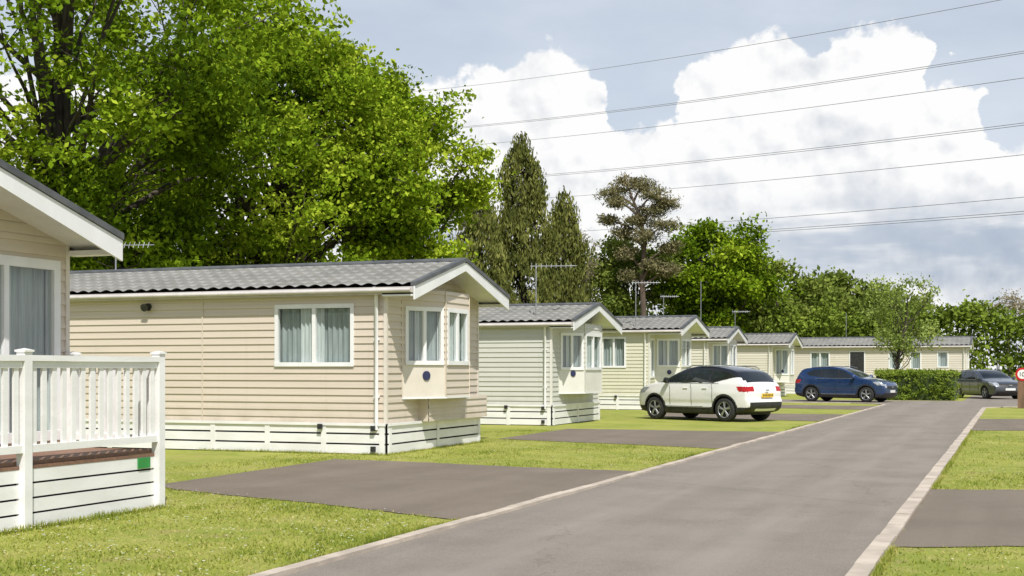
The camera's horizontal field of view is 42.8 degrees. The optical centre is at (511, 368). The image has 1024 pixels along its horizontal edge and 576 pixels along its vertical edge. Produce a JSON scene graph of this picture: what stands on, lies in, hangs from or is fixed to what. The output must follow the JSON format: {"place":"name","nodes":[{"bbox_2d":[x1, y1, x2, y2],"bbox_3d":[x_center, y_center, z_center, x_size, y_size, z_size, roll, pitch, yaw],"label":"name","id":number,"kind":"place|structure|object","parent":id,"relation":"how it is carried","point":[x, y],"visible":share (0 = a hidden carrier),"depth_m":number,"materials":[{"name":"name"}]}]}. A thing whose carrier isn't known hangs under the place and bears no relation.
{"place":"outdoors","nodes":[
{"label":"outdoors","id":0,"kind":"place"},
{"bbox_2d":[0,373,1023,575],"bbox_3d":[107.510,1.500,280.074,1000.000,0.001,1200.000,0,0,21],"label":"ground","id":1,"kind":"structure","parent":0,"point":[609,419],"depth_m":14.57,"materials":[{"name":"green plant"}]},
{"bbox_2d":[0,159,123,446],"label":"static caravan","id":2,"kind":"object","parent":1,"relation":"on","point":[46,232],"visible":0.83,"depth_m":13.97,"materials":[{"name":"white plastic"}]},
{"bbox_2d":[0,254,60,443],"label":"window frames","id":3,"kind":"structure","parent":2,"relation":"in","point":[54,267],"depth_m":14.11,"materials":[{"name":"white plastic"}]},
{"bbox_2d":[0,348,166,531],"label":"decking with balustrade","id":4,"kind":"object","parent":1,"relation":"on","point":[73,472],"visible":0.99,"depth_m":12.94,"materials":[{"name":"white plastic"}]},
{"bbox_2d":[70,253,248,270],"bbox_3d":[-10.820,-1.459,47.010,5.635,6.427,37.745,0,0,20],"label":"boundary hedge","id":5,"kind":"object","parent":1,"relation":"on","point":[219,264],"depth_m":45.26,"materials":[{"name":"green plant"}]},
{"bbox_2d":[0,0,346,270],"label":"oak tree","id":6,"kind":"object","parent":1,"relation":"on","point":[181,122],"visible":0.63,"depth_m":36.65,"materials":[{"name":"green plant"}]},
{"bbox_2d":[14,0,416,264],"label":"oak tree","id":7,"kind":"object","parent":1,"relation":"on","point":[122,22],"visible":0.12,"depth_m":48.08,"materials":[{"name":"green plant"}]},
{"bbox_2d":[86,17,460,265],"bbox_3d":[-8.377,-5.523,47.860,13.164,14.385,13.860,0,0,-42],"label":"oak tree","id":8,"kind":"object","parent":1,"relation":"on","point":[359,96],"visible":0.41,"depth_m":45.02,"materials":[{"name":"green plant"}]},
{"bbox_2d":[70,258,509,454],"bbox_3d":[-6.356,-0.292,26.567,11.810,3.585,4.640,0,0,21],"label":"static caravan","id":9,"kind":"object","parent":1,"relation":"on","point":[369,357],"visible":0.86,"depth_m":23.84,"materials":[{"name":"white plastic"}]},
{"bbox_2d":[115,242,153,269],"bbox_3d":[-7.931,-2.241,27.207,1.000,0.883,0.128,0,0,11],"label":"tv aerial","id":10,"kind":"object","parent":9,"relation":"attached to","point":[139,244],"visible":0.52,"depth_m":27.21,"materials":[{"name":"metal"}]},
{"bbox_2d":[274,303,468,366],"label":"window frames","id":11,"kind":"structure","parent":9,"relation":"in","point":[314,307],"depth_m":23.52,"materials":[{"name":"white plastic"}]},
{"bbox_2d":[270,169,478,262],"bbox_3d":[-7.118,-4.101,57.895,10.556,11.532,8.294,0,0,-18],"label":"oak tree","id":12,"kind":"object","parent":1,"relation":"on","point":[470,242],"depth_m":57.15,"materials":[{"name":"green plant"}]},
{"bbox_2d":[165,459,636,518],"bbox_3d":[-1.689,1.492,17.309,5.440,0.001,7.309,0,0,21],"label":"parking bay","id":13,"kind":"object","parent":1,"relation":"on","point":[448,490],"visible":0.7,"depth_m":16.87,"materials":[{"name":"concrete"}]},
{"bbox_2d":[316,61,515,261],"bbox_3d":[-3.967,-4.857,49.586,6.621,12.993,8.322,0,0,44],"label":"oak tree","id":14,"kind":"object","parent":1,"relation":"on","point":[471,191],"visible":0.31,"depth_m":48.66,"materials":[{"name":"green plant"}]},
{"bbox_2d":[452,193,525,303],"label":"cypress tree","id":15,"kind":"object","parent":1,"relation":"on","point":[481,234],"visible":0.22,"depth_m":67.94,"materials":[{"name":"green plant"}]},
{"bbox_2d":[0,431,1021,573],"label":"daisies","id":16,"kind":"object","parent":1,"relation":"on","point":[328,520],"visible":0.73,"depth_m":11.96,"materials":[{"name":"white plant"}]},
{"bbox_2d":[486,131,571,303],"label":"cypress tree","id":17,"kind":"object","parent":1,"relation":"on","point":[524,204],"visible":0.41,"depth_m":70.34,"materials":[{"name":"green plant"}]},
{"bbox_2d":[479,302,622,425],"bbox_3d":[-3.094,-0.177,38.330,11.870,3.355,4.640,0,0,21],"label":"static caravan","id":18,"kind":"object","parent":1,"relation":"on","point":[543,367],"visible":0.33,"depth_m":35.07,"materials":[{"name":"white plastic"}]},
{"bbox_2d":[530,264,576,315],"bbox_3d":[1.118,-1.991,35.246,1.250,1.783,0.129,0,0,8],"label":"tv aerial","id":19,"kind":"object","parent":18,"relation":"attached to","point":[535,266],"visible":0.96,"depth_m":35.30,"materials":[{"name":"metal"}]},
{"bbox_2d":[560,333,601,369],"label":"window frames","id":20,"kind":"structure","parent":18,"relation":"in","point":[570,335],"depth_m":35.50,"materials":[{"name":"white plastic"}]},
{"bbox_2d":[248,402,885,575],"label":"kerb","id":21,"kind":"structure","parent":1,"relation":"on","point":[313,562],"depth_m":12.98,"materials":[{"name":"concrete"}]},
{"bbox_2d":[532,185,604,305],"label":"cypress tree","id":22,"kind":"object","parent":1,"relation":"on","point":[573,250],"visible":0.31,"depth_m":72.81,"materials":[{"name":"green plant"}]},
{"bbox_2d":[558,229,604,284],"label":"budding tree","id":23,"kind":"object","parent":1,"relation":"on","point":[588,272],"visible":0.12,"depth_m":90.45,"materials":[{"name":"green plant"}]},
{"bbox_2d":[584,234,690,315],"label":"broadleaf tree","id":24,"kind":"object","parent":1,"relation":"on","point":[615,293],"visible":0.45,"depth_m":92.33,"materials":[{"name":"green plant"}]},
{"bbox_2d":[592,172,685,315],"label":"scots pine tree","id":25,"kind":"object","parent":1,"relation":"on","point":[639,220],"visible":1,"depth_m":90.09,"materials":[{"name":"green plant"}]},
{"bbox_2d":[499,429,778,447],"bbox_3d":[2.740,1.492,28.706,5.340,0.001,6.971,0,0,21],"label":"parking bay","id":26,"kind":"object","parent":1,"relation":"on","point":[704,439],"visible":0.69,"depth_m":28.45,"materials":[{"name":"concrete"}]},
{"bbox_2d":[599,315,709,409],"bbox_3d":[1.157,-0.268,51.399,12.440,3.535,4.690,0,0,21],"label":"static caravan","id":27,"kind":"object","parent":1,"relation":"on","point":[643,352],"visible":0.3,"depth_m":48.19,"materials":[{"name":"white plastic"}]},
{"bbox_2d":[632,280,659,325],"bbox_3d":[4.936,-2.291,48.127,1.050,1.983,0.128,0,0,5],"label":"tv aerial","id":28,"kind":"object","parent":27,"relation":"attached to","point":[638,282],"visible":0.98,"depth_m":48.15,"materials":[{"name":"metal"}]},
{"bbox_2d":[602,337,690,377],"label":"window frames","id":29,"kind":"structure","parent":27,"relation":"in","point":[686,341],"depth_m":48.36,"materials":[{"name":"white plastic"}]},
{"bbox_2d":[598,297,741,326],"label":"boundary hedge","id":30,"kind":"object","parent":1,"relation":"on","point":[653,314],"visible":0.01,"depth_m":96.99,"materials":[{"name":"green plant"}]},
{"bbox_2d":[691,326,747,367],"bbox_3d":[4.791,-0.237,62.403,12.140,3.475,4.640,0,0,21],"label":"static caravan","id":31,"kind":"object","parent":1,"relation":"on","point":[718,346],"visible":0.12,"depth_m":59.36,"materials":[{"name":"white plastic"}]},
{"bbox_2d":[660,295,678,314],"bbox_3d":[7.234,-2.466,59.960,0.850,1.933,0.128,0,0,6],"label":"tv aerial","id":32,"kind":"object","parent":31,"relation":"attached to","point":[674,296],"visible":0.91,"depth_m":59.98,"materials":[{"name":"metal"}]},
{"bbox_2d":[712,344,736,365],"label":"window frames","id":33,"kind":"structure","parent":31,"relation":"in","point":[713,345],"depth_m":59.54,"materials":[{"name":"white plastic"}]},
{"bbox_2d":[645,212,803,332],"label":"broadleaf tree","id":34,"kind":"object","parent":1,"relation":"on","point":[727,264],"visible":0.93,"depth_m":93.13,"materials":[{"name":"green plant"}]},
{"bbox_2d":[646,413,844,420],"bbox_3d":[7.250,1.492,41.294,5.940,0.001,6.301,0,0,21],"label":"parking bay","id":35,"kind":"object","parent":1,"relation":"on","point":[800,417],"visible":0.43,"depth_m":41.03,"materials":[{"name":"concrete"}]},
{"bbox_2d":[639,365,781,421],"bbox_3d":[5.806,0.688,38.572,2.126,1.624,4.330,0,0,-42],"label":"parked car","id":36,"kind":"object","parent":35,"relation":"on","point":[726,393],"visible":1,"depth_m":37.48,"materials":[{"name":"white paint"}]},
{"bbox_2d":[737,333,802,395],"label":"static caravan","id":37,"kind":"object","parent":1,"relation":"on","point":[771,355],"visible":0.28,"depth_m":70.17,"materials":[{"name":"white plastic"}]},
{"bbox_2d":[775,349,793,374],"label":"window frames","id":38,"kind":"structure","parent":37,"relation":"in","point":[792,350],"depth_m":70.46,"materials":[{"name":"white plastic"}]},
{"bbox_2d":[722,258,848,336],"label":"broadleaf tree","id":39,"kind":"object","parent":1,"relation":"on","point":[810,287],"visible":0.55,"depth_m":94.86,"materials":[{"name":"green plant"}]},
{"bbox_2d":[651,279,940,336],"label":"boundary hedge","id":40,"kind":"object","parent":1,"relation":"on","point":[849,306],"visible":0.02,"depth_m":100.40,"materials":[{"name":"green plant"}]},
{"bbox_2d":[775,284,841,303],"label":"broadleaf tree","id":41,"kind":"object","parent":1,"relation":"on","point":[789,293],"depth_m":115.20,"materials":[{"name":"green plant"}]},
{"bbox_2d":[781,405,874,409],"bbox_3d":[11.030,1.492,51.837,6.440,0.001,5.706,0,0,21],"label":"parking bay","id":42,"kind":"object","parent":1,"relation":"on","point":[825,407],"visible":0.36,"depth_m":50.62,"materials":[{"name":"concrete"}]},
{"bbox_2d":[805,265,906,315],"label":"broadleaf tree","id":43,"kind":"object","parent":1,"relation":"on","point":[840,277],"visible":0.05,"depth_m":112.77,"materials":[{"name":"green plant"}]},
{"bbox_2d":[785,336,973,393],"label":"static caravan","id":44,"kind":"object","parent":1,"relation":"on","point":[951,352],"visible":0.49,"depth_m":76.84,"materials":[{"name":"white plastic"}]},
{"bbox_2d":[810,351,968,368],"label":"window frames","id":45,"kind":"structure","parent":44,"relation":"in","point":[947,352],"depth_m":76.11,"materials":[{"name":"white plastic"}]},
{"bbox_2d":[754,289,1023,380],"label":"broadleaf trees","id":46,"kind":"object","parent":1,"relation":"on","point":[973,316],"visible":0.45,"depth_m":86.44,"materials":[{"name":"green plant"}]},
{"bbox_2d":[859,272,943,369],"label":"young street tree","id":47,"kind":"object","parent":1,"relation":"on","point":[899,344],"visible":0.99,"depth_m":65.39,"materials":[{"name":"green plant"}]},
{"bbox_2d":[873,368,961,400],"bbox_3d":[19.554,0.742,63.272,4.236,1.612,2.307,0,0,21],"label":"clipped hedge","id":48,"kind":"object","parent":1,"relation":"on","point":[925,384],"visible":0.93,"depth_m":62.61,"materials":[{"name":"green plant"}]},
{"bbox_2d":[845,406,1017,575],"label":"kerb","id":49,"kind":"structure","parent":1,"relation":"on","point":[865,563],"depth_m":13.01,"materials":[{"name":"concrete"}]},
{"bbox_2d":[892,489,1023,546],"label":"parking bay","id":50,"kind":"object","parent":1,"relation":"on","point":[952,518],"visible":1,"depth_m":12.86,"materials":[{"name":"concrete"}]},
{"bbox_2d":[972,419,1023,430],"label":"parking bay","id":51,"kind":"object","parent":1,"relation":"on","point":[998,424],"visible":0.94,"depth_m":35.11,"materials":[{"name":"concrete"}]},
{"bbox_2d":[984,288,1023,376],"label":"budding tree","id":52,"kind":"object","parent":1,"relation":"on","point":[1014,303],"visible":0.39,"depth_m":119.23,"materials":[{"name":"green plant"}]},
{"bbox_2d":[1015,368,1023,407],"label":"speed limit sign","id":53,"kind":"object","parent":1,"relation":"on","point":[1019,374],"visible":1,"depth_m":49.69,"materials":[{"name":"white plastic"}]},
{"bbox_2d":[0,0,1023,369],"label":"sky","id":54,"kind":"structure","parent":0,"point":[459,43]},
{"bbox_2d":[284,396,1017,575],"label":"road","id":55,"kind":"structure","parent":0,"point":[829,498],"depth_m":13.25,"materials":[{"name":"grey asphalt"}]},
{"bbox_2d":[795,366,897,401],"bbox_3d":[15.355,0.679,60.087,4.508,1.642,2.165,0,0,39],"label":"parked car","id":56,"kind":"object","parent":55,"relation":"on","point":[826,383],"visible":1,"depth_m":59.45,"materials":[{"name":"blue paint"}]},
{"bbox_2d":[957,369,1017,398],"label":"parked car","id":57,"kind":"object","parent":55,"relation":"on","point":[986,383],"visible":0.88,"depth_m":65.77,"materials":[{"name":"grey paint"}]},
{"bbox_2d":[413,0,998,91],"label":"power line","id":58,"kind":"object","parent":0,"point":[740,46],"visible":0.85,"depth_m":108.97,"materials":[{"name":"metal"}]},
{"bbox_2d":[448,123,1021,181],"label":"power line","id":59,"kind":"object","parent":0,"point":[800,149],"visible":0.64,"depth_m":103.20,"materials":[{"name":"metal"}]},
{"bbox_2d":[447,197,1022,237],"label":"power line","id":60,"kind":"object","parent":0,"point":[852,211],"visible":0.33,"depth_m":97.57,"materials":[{"name":"metal"}]},
{"bbox_2d":[452,51,1022,127],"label":"power line","id":61,"kind":"object","parent":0,"point":[765,90],"visible":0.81,"depth_m":106.61,"materials":[{"name":"metal"}]},
{"bbox_2d":[455,78,1021,146],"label":"power line","id":62,"kind":"object","parent":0,"point":[785,110],"visible":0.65,"depth_m":104.61,"materials":[{"name":"metal"}]},
{"bbox_2d":[465,53,1022,127],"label":"power line","id":63,"kind":"object","parent":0,"point":[770,91],"visible":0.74,"depth_m":105.66,"materials":[{"name":"metal"}]},
{"bbox_2d":[551,125,1023,175],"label":"power line","id":64,"kind":"object","parent":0,"point":[802,151],"visible":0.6,"depth_m":103.10,"materials":[{"name":"metal"}]},
{"bbox_2d":[552,154,1023,197],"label":"power line","id":65,"kind":"object","parent":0,"point":[829,174],"visible":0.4,"depth_m":100.26,"materials":[{"name":"metal"}]},
{"bbox_2d":[585,214,1019,242],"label":"power line","id":66,"kind":"object","parent":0,"point":[875,224],"visible":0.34,"depth_m":95.74,"materials":[{"name":"metal"}]},
{"bbox_2d":[588,211,1023,240],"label":"power line","id":67,"kind":"object","parent":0,"point":[875,222],"visible":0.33,"depth_m":96.18,"materials":[{"name":"metal"}]}
]}

